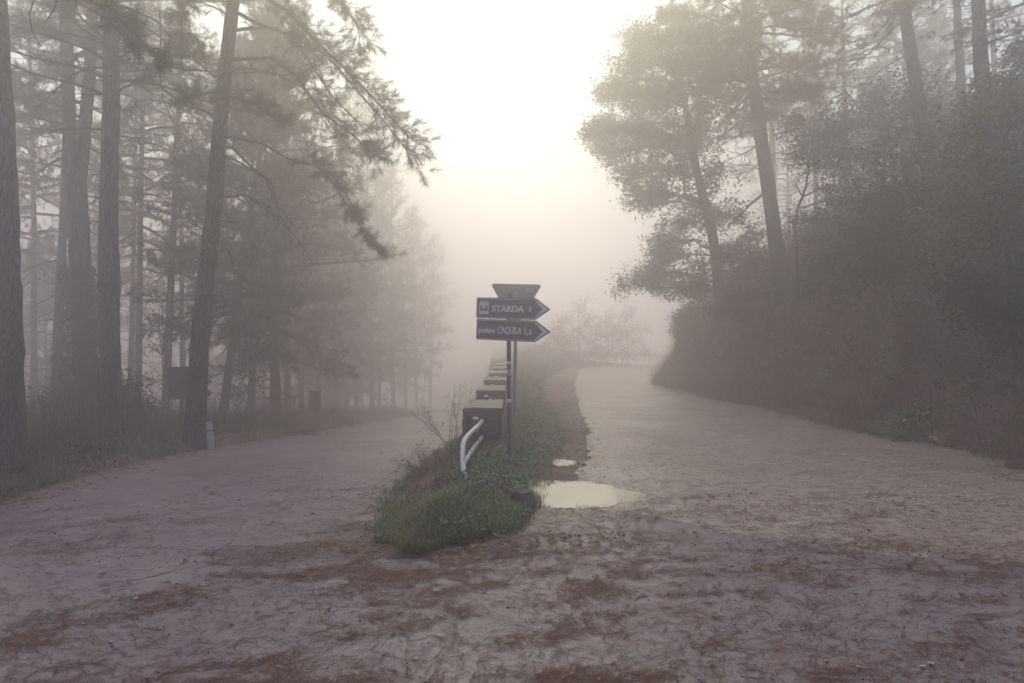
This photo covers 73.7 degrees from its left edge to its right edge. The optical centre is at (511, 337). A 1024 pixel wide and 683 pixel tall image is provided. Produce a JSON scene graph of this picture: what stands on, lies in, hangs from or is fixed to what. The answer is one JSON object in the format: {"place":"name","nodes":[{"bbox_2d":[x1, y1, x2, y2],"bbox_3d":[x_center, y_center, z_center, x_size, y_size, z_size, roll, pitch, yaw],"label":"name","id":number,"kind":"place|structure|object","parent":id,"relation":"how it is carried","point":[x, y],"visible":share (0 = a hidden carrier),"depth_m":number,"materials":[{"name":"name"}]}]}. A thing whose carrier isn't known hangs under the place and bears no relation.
{"place":"outdoors","nodes":[
{"label":"outdoors","id":0,"kind":"place"},
{"bbox_2d":[0,397,1023,682],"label":"asphalt road","id":1,"kind":"structure","parent":0,"point":[360,439],"depth_m":4.28,"materials":[{"name":"grey asphalt"}]},
{"bbox_2d":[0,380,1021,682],"bbox_3d":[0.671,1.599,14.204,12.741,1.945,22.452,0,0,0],"label":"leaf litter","id":2,"kind":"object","parent":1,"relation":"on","point":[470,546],"visible":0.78,"depth_m":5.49,"materials":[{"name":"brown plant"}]},
{"bbox_2d":[0,377,1023,682],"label":"pine needles","id":3,"kind":"object","parent":1,"relation":"on","point":[446,571],"visible":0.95,"depth_m":4.18,"materials":[{"name":"brown plant"}]},
{"bbox_2d":[0,412,1023,682],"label":"gravel stones","id":4,"kind":"object","parent":1,"relation":"on","point":[592,576],"visible":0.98,"depth_m":4.13,"materials":[{"name":"grey gravel"}]},
{"bbox_2d":[0,165,1023,547],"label":"ground","id":5,"kind":"structure","parent":0,"point":[442,401],"depth_m":13.31,"materials":[{"name":"soil"}]},
{"bbox_2d":[7,0,60,257],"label":"pine tree","id":6,"kind":"object","parent":5,"relation":"on","point":[26,147],"visible":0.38,"depth_m":17.82,"materials":[{"name":"green plant"}]},
{"bbox_2d":[20,241,69,395],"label":"pine tree","id":7,"kind":"object","parent":5,"relation":"on","point":[26,297],"visible":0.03,"depth_m":31.15,"materials":[{"name":"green plant"}]},
{"bbox_2d":[20,232,71,411],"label":"pine tree","id":8,"kind":"object","parent":5,"relation":"on","point":[49,306],"visible":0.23,"depth_m":26.66,"materials":[{"name":"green plant"}]},
{"bbox_2d":[7,1,99,412],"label":"pine tree","id":9,"kind":"object","parent":5,"relation":"on","point":[33,335],"visible":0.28,"depth_m":20.98,"materials":[{"name":"green plant"}]},
{"bbox_2d":[38,313,71,394],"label":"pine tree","id":10,"kind":"object","parent":5,"relation":"on","point":[48,347],"visible":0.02,"depth_m":32.58,"materials":[{"name":"green plant"}]},
{"bbox_2d":[0,0,178,484],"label":"pine tree","id":11,"kind":"object","parent":5,"relation":"on","point":[14,449],"visible":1,"depth_m":7.14,"materials":[{"name":"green plant"}]},
{"bbox_2d":[27,50,164,371],"bbox_3d":[-14.959,-2.400,24.716,3.863,17.032,4.679,0,0,17],"label":"pine tree","id":12,"kind":"object","parent":5,"relation":"on","point":[123,272],"visible":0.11,"depth_m":24.78,"materials":[{"name":"green plant"}]},
{"bbox_2d":[8,0,185,395],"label":"pine tree","id":13,"kind":"object","parent":5,"relation":"on","point":[62,247],"visible":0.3,"depth_m":17.00,"materials":[{"name":"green plant"}]},
{"bbox_2d":[25,349,169,429],"bbox_3d":[-8.049,1.351,13.166,3.360,2.297,2.254,0,0,0],"label":"bush","id":14,"kind":"object","parent":5,"relation":"on","point":[83,376],"visible":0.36,"depth_m":12.97,"materials":[{"name":"green plant"}]},
{"bbox_2d":[9,0,194,414],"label":"pine tree","id":15,"kind":"object","parent":5,"relation":"on","point":[79,279],"visible":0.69,"depth_m":14.08,"materials":[{"name":"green plant"}]},
{"bbox_2d":[42,1,206,403],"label":"pine tree","id":16,"kind":"object","parent":5,"relation":"on","point":[140,226],"visible":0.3,"depth_m":20.93,"materials":[{"name":"green plant"}]},
{"bbox_2d":[90,196,161,366],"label":"pine tree","id":17,"kind":"object","parent":5,"relation":"on","point":[125,353],"visible":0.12,"depth_m":35.97,"materials":[{"name":"green plant"}]},
{"bbox_2d":[55,2,202,400],"bbox_3d":[-13.270,-3.448,24.293,4.676,17.752,3.848,0,0,-18],"label":"pine tree","id":18,"kind":"object","parent":5,"relation":"on","point":[132,309],"visible":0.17,"depth_m":24.04,"materials":[{"name":"green plant"}]},
{"bbox_2d":[8,0,269,430],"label":"pine tree","id":19,"kind":"object","parent":5,"relation":"on","point":[109,286],"visible":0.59,"depth_m":11.46,"materials":[{"name":"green plant"}]},
{"bbox_2d":[121,252,190,410],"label":"pine tree","id":20,"kind":"object","parent":5,"relation":"on","point":[145,356],"visible":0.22,"depth_m":39.81,"materials":[{"name":"green plant"}]},
{"bbox_2d":[124,245,190,418],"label":"sapling","id":21,"kind":"object","parent":5,"relation":"on","point":[156,349],"visible":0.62,"depth_m":16.50,"materials":[{"name":"green plant"}]},
{"bbox_2d":[119,24,236,412],"bbox_3d":[-12.274,-3.460,25.304,4.002,16.868,4.852,0,0,20],"label":"pine tree","id":22,"kind":"object","parent":5,"relation":"on","point":[183,356],"visible":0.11,"depth_m":24.90,"materials":[{"name":"green plant"}]},
{"bbox_2d":[180,366,182,420],"bbox_3d":[-7.389,1.495,15.250,0.057,1.712,0.060,0,0,0],"label":"sign post","id":23,"kind":"object","parent":5,"relation":"on","point":[181,401],"visible":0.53,"depth_m":15.23,"materials":[{"name":"metal"}]},
{"bbox_2d":[167,366,208,376],"bbox_3d":[-7.201,0.745,15.195,0.929,0.221,0.030,-1,0,0],"label":"arrow board","id":24,"kind":"object","parent":23,"relation":"attached to","point":[177,371],"visible":0.56,"depth_m":15.19,"materials":[{"name":"wood"}]},
{"bbox_2d":[168,377,211,387],"bbox_3d":[-7.167,0.982,15.195,0.975,0.246,0.030,-1,0,0],"label":"arrow board","id":25,"kind":"object","parent":23,"relation":"attached to","point":[177,382],"visible":0.54,"depth_m":15.19,"materials":[{"name":"metal"}]},
{"bbox_2d":[168,388,211,399],"bbox_3d":[-7.155,1.236,15.195,0.975,0.255,0.030,-1,0,0],"label":"arrow board","id":26,"kind":"object","parent":23,"relation":"attached to","point":[178,391],"visible":0.52,"depth_m":15.19,"materials":[{"name":"wood"}]},
{"bbox_2d":[119,1,250,420],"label":"pine tree","id":27,"kind":"object","parent":5,"relation":"on","point":[175,147],"visible":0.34,"depth_m":19.44,"materials":[{"name":"green plant"}]},
{"bbox_2d":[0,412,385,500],"bbox_3d":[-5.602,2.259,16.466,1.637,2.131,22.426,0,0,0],"label":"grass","id":28,"kind":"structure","parent":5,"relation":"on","point":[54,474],"depth_m":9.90,"materials":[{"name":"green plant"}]},
{"bbox_2d":[157,313,232,418],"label":"pine tree","id":29,"kind":"object","parent":5,"relation":"on","point":[211,358],"visible":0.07,"depth_m":43.93,"materials":[{"name":"green plant"}]},
{"bbox_2d":[0,386,417,500],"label":"dry grass","id":30,"kind":"structure","parent":5,"relation":"on","point":[45,437],"depth_m":10.77,"materials":[{"name":"plant"}]},
{"bbox_2d":[206,421,214,448],"bbox_3d":[-4.984,1.750,11.296,0.092,0.732,0.093,-5,2,-17],"label":"marker post","id":31,"kind":"object","parent":5,"relation":"on","point":[209,433],"visible":0.64,"depth_m":11.25,"materials":[{"name":"plastic"}]},
{"bbox_2d":[132,0,332,417],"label":"pine tree","id":32,"kind":"object","parent":5,"relation":"on","point":[235,304],"visible":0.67,"depth_m":16.86,"materials":[{"name":"green plant"}]},
{"bbox_2d":[208,279,269,414],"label":"pine tree","id":33,"kind":"object","parent":5,"relation":"on","point":[219,376],"visible":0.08,"depth_m":41.38,"materials":[{"name":"green plant"}]},
{"bbox_2d":[156,25,337,411],"bbox_3d":[-8.017,-3.247,20.818,5.441,12.756,5.097,0,0,43],"label":"pine tree","id":34,"kind":"object","parent":5,"relation":"on","point":[250,173],"visible":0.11,"depth_m":20.64,"materials":[{"name":"green plant"}]},
{"bbox_2d":[215,335,307,417],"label":"sapling","id":35,"kind":"object","parent":5,"relation":"on","point":[255,378],"visible":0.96,"depth_m":15.78,"materials":[{"name":"green plant"}]},
{"bbox_2d":[210,260,314,413],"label":"pine tree","id":36,"kind":"object","parent":5,"relation":"on","point":[265,388],"visible":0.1,"depth_m":34.69,"materials":[{"name":"green plant"}]},
{"bbox_2d":[123,0,408,417],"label":"pine tree","id":37,"kind":"object","parent":5,"relation":"on","point":[275,313],"visible":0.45,"depth_m":18.45,"materials":[{"name":"green plant"}]},
{"bbox_2d":[134,0,443,449],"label":"pine tree","id":38,"kind":"object","parent":5,"relation":"on","point":[194,426],"visible":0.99,"depth_m":10.63,"materials":[{"name":"green plant"}]},
{"bbox_2d":[215,94,369,411],"bbox_3d":[-8.409,-2.769,24.482,5.708,12.723,5.179,0,0,16],"label":"pine tree","id":39,"kind":"object","parent":5,"relation":"on","point":[286,370],"visible":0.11,"depth_m":24.89,"materials":[{"name":"green plant"}]},
{"bbox_2d":[215,145,382,409],"bbox_3d":[-8.556,-2.018,27.796,6.743,12.081,6.310,0,0,-9],"label":"pine tree","id":40,"kind":"object","parent":5,"relation":"on","point":[300,374],"visible":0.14,"depth_m":27.89,"materials":[{"name":"green plant"}]},
{"bbox_2d":[309,390,320,415],"bbox_3d":[-5.776,2.159,19.969,0.330,1.246,0.078,0,0,0],"label":"road sign","id":41,"kind":"object","parent":5,"relation":"on","point":[315,395],"visible":0.67,"depth_m":19.99,"materials":[{"name":"grey paint"}]},
{"bbox_2d":[269,155,384,401],"bbox_3d":[-8.410,-2.002,29.966,5.670,12.253,5.991,0,0,36],"label":"pine tree","id":42,"kind":"object","parent":5,"relation":"on","point":[317,379],"visible":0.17,"depth_m":29.90,"materials":[{"name":"green plant"}]},
{"bbox_2d":[294,251,382,408],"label":"pine tree","id":43,"kind":"object","parent":5,"relation":"on","point":[351,395],"visible":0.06,"depth_m":38.73,"materials":[{"name":"green plant"}]},
{"bbox_2d":[293,165,387,407],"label":"pine tree","id":44,"kind":"object","parent":5,"relation":"on","point":[366,330],"visible":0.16,"depth_m":32.93,"materials":[{"name":"green plant"}]},
{"bbox_2d":[314,73,395,411],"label":"pine tree","id":45,"kind":"object","parent":5,"relation":"on","point":[354,112],"visible":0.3,"depth_m":34.88,"materials":[{"name":"green plant"}]},
{"bbox_2d":[321,229,409,408],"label":"pine tree","id":46,"kind":"object","parent":5,"relation":"on","point":[390,310],"visible":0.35,"depth_m":37.00,"materials":[{"name":"green plant"}]},
{"bbox_2d":[328,40,411,408],"bbox_3d":[-7.593,-5.579,35.968,3.984,20.127,5.011,0,0,16],"label":"pine tree","id":47,"kind":"object","parent":5,"relation":"on","point":[371,383],"visible":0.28,"depth_m":35.87,"materials":[{"name":"green plant"}]},
{"bbox_2d":[340,206,405,408],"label":"pine tree","id":48,"kind":"object","parent":5,"relation":"on","point":[361,403],"visible":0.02,"depth_m":43.97,"materials":[{"name":"green plant"}]},
{"bbox_2d":[343,165,423,407],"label":"pine tree","id":49,"kind":"object","parent":5,"relation":"on","point":[384,300],"visible":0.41,"depth_m":40.81,"materials":[{"name":"green plant"}]},
{"bbox_2d":[370,164,433,407],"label":"pine tree","id":50,"kind":"object","parent":5,"relation":"on","point":[393,401],"visible":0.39,"depth_m":42.99,"materials":[{"name":"green plant"}]},
{"bbox_2d":[373,242,442,409],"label":"pine tree","id":51,"kind":"object","parent":5,"relation":"on","point":[411,359],"visible":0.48,"depth_m":46.80,"materials":[{"name":"green plant"}]},
{"bbox_2d":[390,436,440,477],"bbox_3d":[-1.094,1.399,7.885,0.580,0.496,0.645,0,0,0],"label":"dry weed","id":52,"kind":"object","parent":5,"relation":"on","point":[402,465],"visible":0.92,"depth_m":7.82,"materials":[{"name":"brown plant"}]},
{"bbox_2d":[381,204,456,409],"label":"pine tree","id":53,"kind":"object","parent":5,"relation":"on","point":[432,331],"visible":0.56,"depth_m":49.88,"materials":[{"name":"green plant"}]},
{"bbox_2d":[412,232,458,408],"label":"pine tree","id":54,"kind":"object","parent":5,"relation":"on","point":[439,260],"visible":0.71,"depth_m":54.01,"materials":[{"name":"green plant"}]},
{"bbox_2d":[409,383,476,454],"bbox_3d":[-0.891,1.086,8.976,0.944,1.001,0.732,0,0,0],"label":"dry weed","id":55,"kind":"object","parent":5,"relation":"on","point":[450,446],"visible":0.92,"depth_m":8.93,"materials":[{"name":"brown plant"}]},
{"bbox_2d":[387,415,515,531],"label":"dry grass","id":56,"kind":"structure","parent":5,"relation":"on","point":[440,479],"depth_m":7.20,"materials":[{"name":"plant"}]},
{"bbox_2d":[362,362,575,554],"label":"grass","id":57,"kind":"structure","parent":5,"relation":"on","point":[421,543],"depth_m":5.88,"materials":[{"name":"green plant"}]},
{"bbox_2d":[382,398,556,545],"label":"dry grass","id":58,"kind":"structure","parent":5,"relation":"on","point":[464,474],"depth_m":7.63,"materials":[{"name":"plant"}]},
{"bbox_2d":[460,417,483,474],"bbox_3d":[-0.466,1.349,7.900,0.147,0.702,2.245,0,0,1],"label":"pipe rail","id":59,"kind":"object","parent":5,"relation":"on","point":[464,459],"visible":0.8,"depth_m":7.73,"materials":[{"name":"white metal"}]},
{"bbox_2d":[462,399,503,446],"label":"stone pier","id":60,"kind":"structure","parent":5,"relation":"on","point":[492,423],"depth_m":9.02,"materials":[{"name":"grey stone"}]},
{"bbox_2d":[476,385,505,417],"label":"stone pier","id":61,"kind":"structure","parent":5,"relation":"on","point":[495,393],"depth_m":12.11,"materials":[{"name":"grey stone"}]},
{"bbox_2d":[483,377,506,401],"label":"stone pier","id":62,"kind":"structure","parent":5,"relation":"on","point":[492,380],"depth_m":15.11,"materials":[{"name":"stone"}]},
{"bbox_2d":[489,371,506,376],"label":"stone pier","id":63,"kind":"structure","parent":5,"relation":"on","point":[498,373],"depth_m":18.10,"materials":[{"name":"stone"}]},
{"bbox_2d":[507,293,510,462],"bbox_3d":[-0.037,0.601,8.190,0.059,2.282,0.060,0,0,0],"label":"sign post","id":64,"kind":"object","parent":5,"relation":"on","point":[509,396],"visible":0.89,"depth_m":8.16,"materials":[{"name":"grey metal"}]},
{"bbox_2d":[476,319,549,341],"bbox_3d":[0.007,-0.089,8.118,0.997,0.252,0.041,3,1,29],"label":"direction sign","id":65,"kind":"object","parent":64,"relation":"attached to","point":[513,330],"visible":1,"depth_m":8.11,"materials":[{"name":"brown metal"}]},
{"bbox_2d":[476,297,550,319],"bbox_3d":[0.006,-0.348,8.117,0.997,0.252,0.044,3,1,29],"label":"direction sign","id":66,"kind":"object","parent":64,"relation":"attached to","point":[516,308],"visible":1,"depth_m":8.11,"materials":[{"name":"brown metal"}]},
{"bbox_2d":[492,284,540,415],"bbox_3d":[0.078,0.326,12.309,0.883,2.616,0.084,0,0,0],"label":"give way sign","id":67,"kind":"object","parent":5,"relation":"on","point":[520,290],"visible":0.68,"depth_m":12.34,"materials":[{"name":"metal"}]},
{"bbox_2d":[510,489,535,512],"bbox_3d":[0.104,1.548,6.292,0.239,0.273,0.234,0,0,0],"label":"broken stone","id":68,"kind":"object","parent":5,"relation":"on","point":[527,496],"visible":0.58,"depth_m":6.22,"materials":[{"name":"grey stone"}]},
{"bbox_2d":[534,312,583,358],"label":"deciduous tree","id":69,"kind":"object","parent":5,"relation":"on","point":[561,338],"visible":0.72,"depth_m":39.84,"materials":[{"name":"green plant"}]},
{"bbox_2d":[547,459,576,466],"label":"puddle","id":70,"kind":"object","parent":5,"relation":"on","point":[561,462],"visible":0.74,"depth_m":8.74,"materials":[{"name":"beige liquid"}]},
{"bbox_2d":[553,291,616,363],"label":"deciduous tree","id":71,"kind":"object","parent":5,"relation":"on","point":[585,340],"visible":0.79,"depth_m":40.89,"materials":[{"name":"green plant"}]},
{"bbox_2d":[579,310,637,362],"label":"deciduous tree","id":72,"kind":"object","parent":5,"relation":"on","point":[608,337],"visible":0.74,"depth_m":43.97,"materials":[{"name":"green plant"}]},
{"bbox_2d":[601,300,658,364],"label":"deciduous tree","id":73,"kind":"object","parent":5,"relation":"on","point":[629,336],"visible":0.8,"depth_m":46.84,"materials":[{"name":"green plant"}]},
{"bbox_2d":[572,0,769,331],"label":"oak tree","id":74,"kind":"object","parent":5,"relation":"on","point":[607,129],"visible":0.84,"depth_m":20.99,"materials":[{"name":"green plant"}]},
{"bbox_2d":[665,298,708,343],"bbox_3d":[6.709,-0.536,24.569,2.482,2.033,1.767,0,0,-10],"label":"bush","id":75,"kind":"object","parent":5,"relation":"on","point":[676,318],"visible":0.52,"depth_m":24.21,"materials":[{"name":"green plant"}]},
{"bbox_2d":[698,269,804,330],"bbox_3d":[6.787,-0.991,18.840,3.348,1.819,1.612,0,0,0],"label":"bush","id":76,"kind":"object","parent":5,"relation":"on","point":[736,300],"visible":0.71,"depth_m":18.69,"materials":[{"name":"green plant"}]},
{"bbox_2d":[651,0,892,285],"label":"pine tree","id":77,"kind":"object","parent":5,"relation":"on","point":[758,113],"visible":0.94,"depth_m":19.66,"materials":[{"name":"green plant"}]},
{"bbox_2d":[735,95,819,245],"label":"pine tree","id":78,"kind":"object","parent":5,"relation":"on","point":[787,195],"visible":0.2,"depth_m":37.93,"materials":[{"name":"green plant"}]},
{"bbox_2d":[703,1,857,248],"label":"pine tree","id":79,"kind":"object","parent":5,"relation":"on","point":[773,152],"visible":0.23,"depth_m":30.79,"materials":[{"name":"green plant"}]},
{"bbox_2d":[767,91,867,300],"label":"tree","id":80,"kind":"object","parent":5,"relation":"on","point":[830,134],"visible":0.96,"depth_m":17.43,"materials":[{"name":"green plant"}]},
{"bbox_2d":[766,0,872,216],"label":"pine tree","id":81,"kind":"object","parent":5,"relation":"on","point":[814,110],"visible":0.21,"depth_m":29.90,"materials":[{"name":"green plant"}]},
{"bbox_2d":[641,165,1023,476],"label":"bramble stems","id":82,"kind":"object","parent":5,"relation":"on","point":[841,329],"visible":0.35,"depth_m":13.40,"materials":[{"name":"plant"}]},
{"bbox_2d":[647,164,1023,460],"bbox_3d":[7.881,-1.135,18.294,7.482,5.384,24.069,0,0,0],"label":"dry grass","id":83,"kind":"structure","parent":5,"relation":"on","point":[847,413],"depth_m":12.89,"materials":[{"name":"plant"}]},
{"bbox_2d":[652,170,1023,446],"bbox_3d":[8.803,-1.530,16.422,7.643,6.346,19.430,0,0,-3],"label":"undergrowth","id":84,"kind":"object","parent":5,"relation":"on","point":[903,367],"visible":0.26,"depth_m":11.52,"materials":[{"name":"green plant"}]},
{"bbox_2d":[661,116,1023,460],"bbox_3d":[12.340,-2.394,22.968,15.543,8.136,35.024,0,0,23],"label":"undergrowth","id":85,"kind":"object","parent":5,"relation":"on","point":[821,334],"visible":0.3,"depth_m":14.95,"materials":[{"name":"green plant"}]},
{"bbox_2d":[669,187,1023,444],"bbox_3d":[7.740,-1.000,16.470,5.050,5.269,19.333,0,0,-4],"label":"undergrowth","id":86,"kind":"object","parent":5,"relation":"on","point":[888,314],"visible":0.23,"depth_m":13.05,"materials":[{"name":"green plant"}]},
{"bbox_2d":[791,0,918,211],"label":"pine tree","id":87,"kind":"object","parent":5,"relation":"on","point":[844,86],"visible":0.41,"depth_m":26.75,"materials":[{"name":"green plant"}]},
{"bbox_2d":[740,0,972,197],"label":"pine tree","id":88,"kind":"object","parent":5,"relation":"on","point":[916,88],"visible":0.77,"depth_m":17.42,"materials":[{"name":"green plant"}]},
{"bbox_2d":[820,88,915,216],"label":"pine tree","id":89,"kind":"object","parent":5,"relation":"on","point":[869,155],"visible":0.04,"depth_m":32.86,"materials":[{"name":"green plant"}]},
{"bbox_2d":[806,120,960,299],"bbox_3d":[7.797,-2.568,13.976,3.111,3.844,2.621,0,0,0],"label":"bush","id":90,"kind":"object","parent":5,"relation":"on","point":[873,201],"visible":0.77,"depth_m":13.97,"materials":[{"name":"green plant"}]},
{"bbox_2d":[798,57,973,190],"bbox_3d":[10.534,-5.581,19.092,5.482,4.446,3.470,0,0,0],"label":"bush","id":91,"kind":"object","parent":5,"relation":"on","point":[880,114],"visible":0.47,"depth_m":18.72,"materials":[{"name":"green plant"}]},
{"bbox_2d":[852,399,946,441],"bbox_3d":[6.456,1.432,10.892,1.686,0.997,1.350,0,0,0],"label":"bush","id":92,"kind":"object","parent":5,"relation":"on","point":[897,430],"visible":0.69,"depth_m":10.64,"materials":[{"name":"green plant"}]},
{"bbox_2d":[832,0,972,168],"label":"pine tree","id":93,"kind":"object","parent":5,"relation":"on","point":[936,60],"visible":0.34,"depth_m":27.72,"materials":[{"name":"green plant"}]},
{"bbox_2d":[899,8,972,177],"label":"pine tree","id":94,"kind":"object","parent":5,"relation":"on","point":[947,31],"visible":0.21,"depth_m":30.84,"materials":[{"name":"green plant"}]},
{"bbox_2d":[870,0,1023,183],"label":"pine tree","id":95,"kind":"object","parent":5,"relation":"on","point":[979,23],"visible":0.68,"depth_m":15.47,"materials":[{"name":"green plant"}]},
{"bbox_2d":[893,64,1023,276],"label":"bush","id":96,"kind":"object","parent":5,"relation":"on","point":[998,194],"visible":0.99,"depth_m":11.27,"materials":[{"name":"green plant"}]},
{"bbox_2d":[900,0,1023,69],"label":"pine tree","id":97,"kind":"object","parent":5,"relation":"on","point":[1018,28],"visible":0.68,"depth_m":15.73,"materials":[{"name":"green plant"}]},
{"bbox_2d":[916,235,1023,377],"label":"bush","id":98,"kind":"object","parent":5,"relation":"on","point":[980,294],"visible":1,"depth_m":9.56,"materials":[{"name":"green plant"}]},
{"bbox_2d":[922,0,1023,141],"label":"pine tree","id":99,"kind":"object","parent":5,"relation":"on","point":[993,56],"visible":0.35,"depth_m":26.04,"materials":[{"name":"green plant"}]},
{"bbox_2d":[945,0,1014,164],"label":"pine tree","id":100,"kind":"object","parent":5,"relation":"on","point":[960,60],"visible":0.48,"depth_m":20.96,"materials":[{"name":"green plant"}]},
{"bbox_2d":[956,25,1023,114],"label":"bush","id":101,"kind":"object","parent":5,"relation":"on","point":[1016,56],"visible":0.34,"depth_m":12.92,"materials":[{"name":"green plant"}]},
{"bbox_2d":[1004,459,1023,469],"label":"dark stone","id":102,"kind":"object","parent":5,"relation":"on","point":[1016,463],"visible":0.73,"depth_m":8.25,"materials":[{"name":"stone"}]},
{"bbox_2d":[8,0,1023,388],"label":"sky","id":103,"kind":"structure","parent":0,"point":[515,199],"materials":[{"name":"white"}]},
{"bbox_2d":[485,343,661,389],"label":"grass","id":104,"kind":"structure","parent":0,"point":[541,379],"depth_m":32.62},
{"bbox_2d":[474,366,1023,569],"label":"gravel road","id":105,"kind":"structure","parent":0,"point":[607,393],"depth_m":7.90,"materials":[{"name":"grey gravel"}]},
{"bbox_2d":[527,480,646,507],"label":"puddle","id":106,"kind":"object","parent":105,"relation":"on","point":[565,494],"visible":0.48,"depth_m":7.00,"materials":[{"name":"beige liquid"}]},
{"bbox_2d":[649,371,1023,472],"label":"grass","id":107,"kind":"structure","parent":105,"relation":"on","point":[986,451],"depth_m":11.53,"materials":[{"name":"plant"}]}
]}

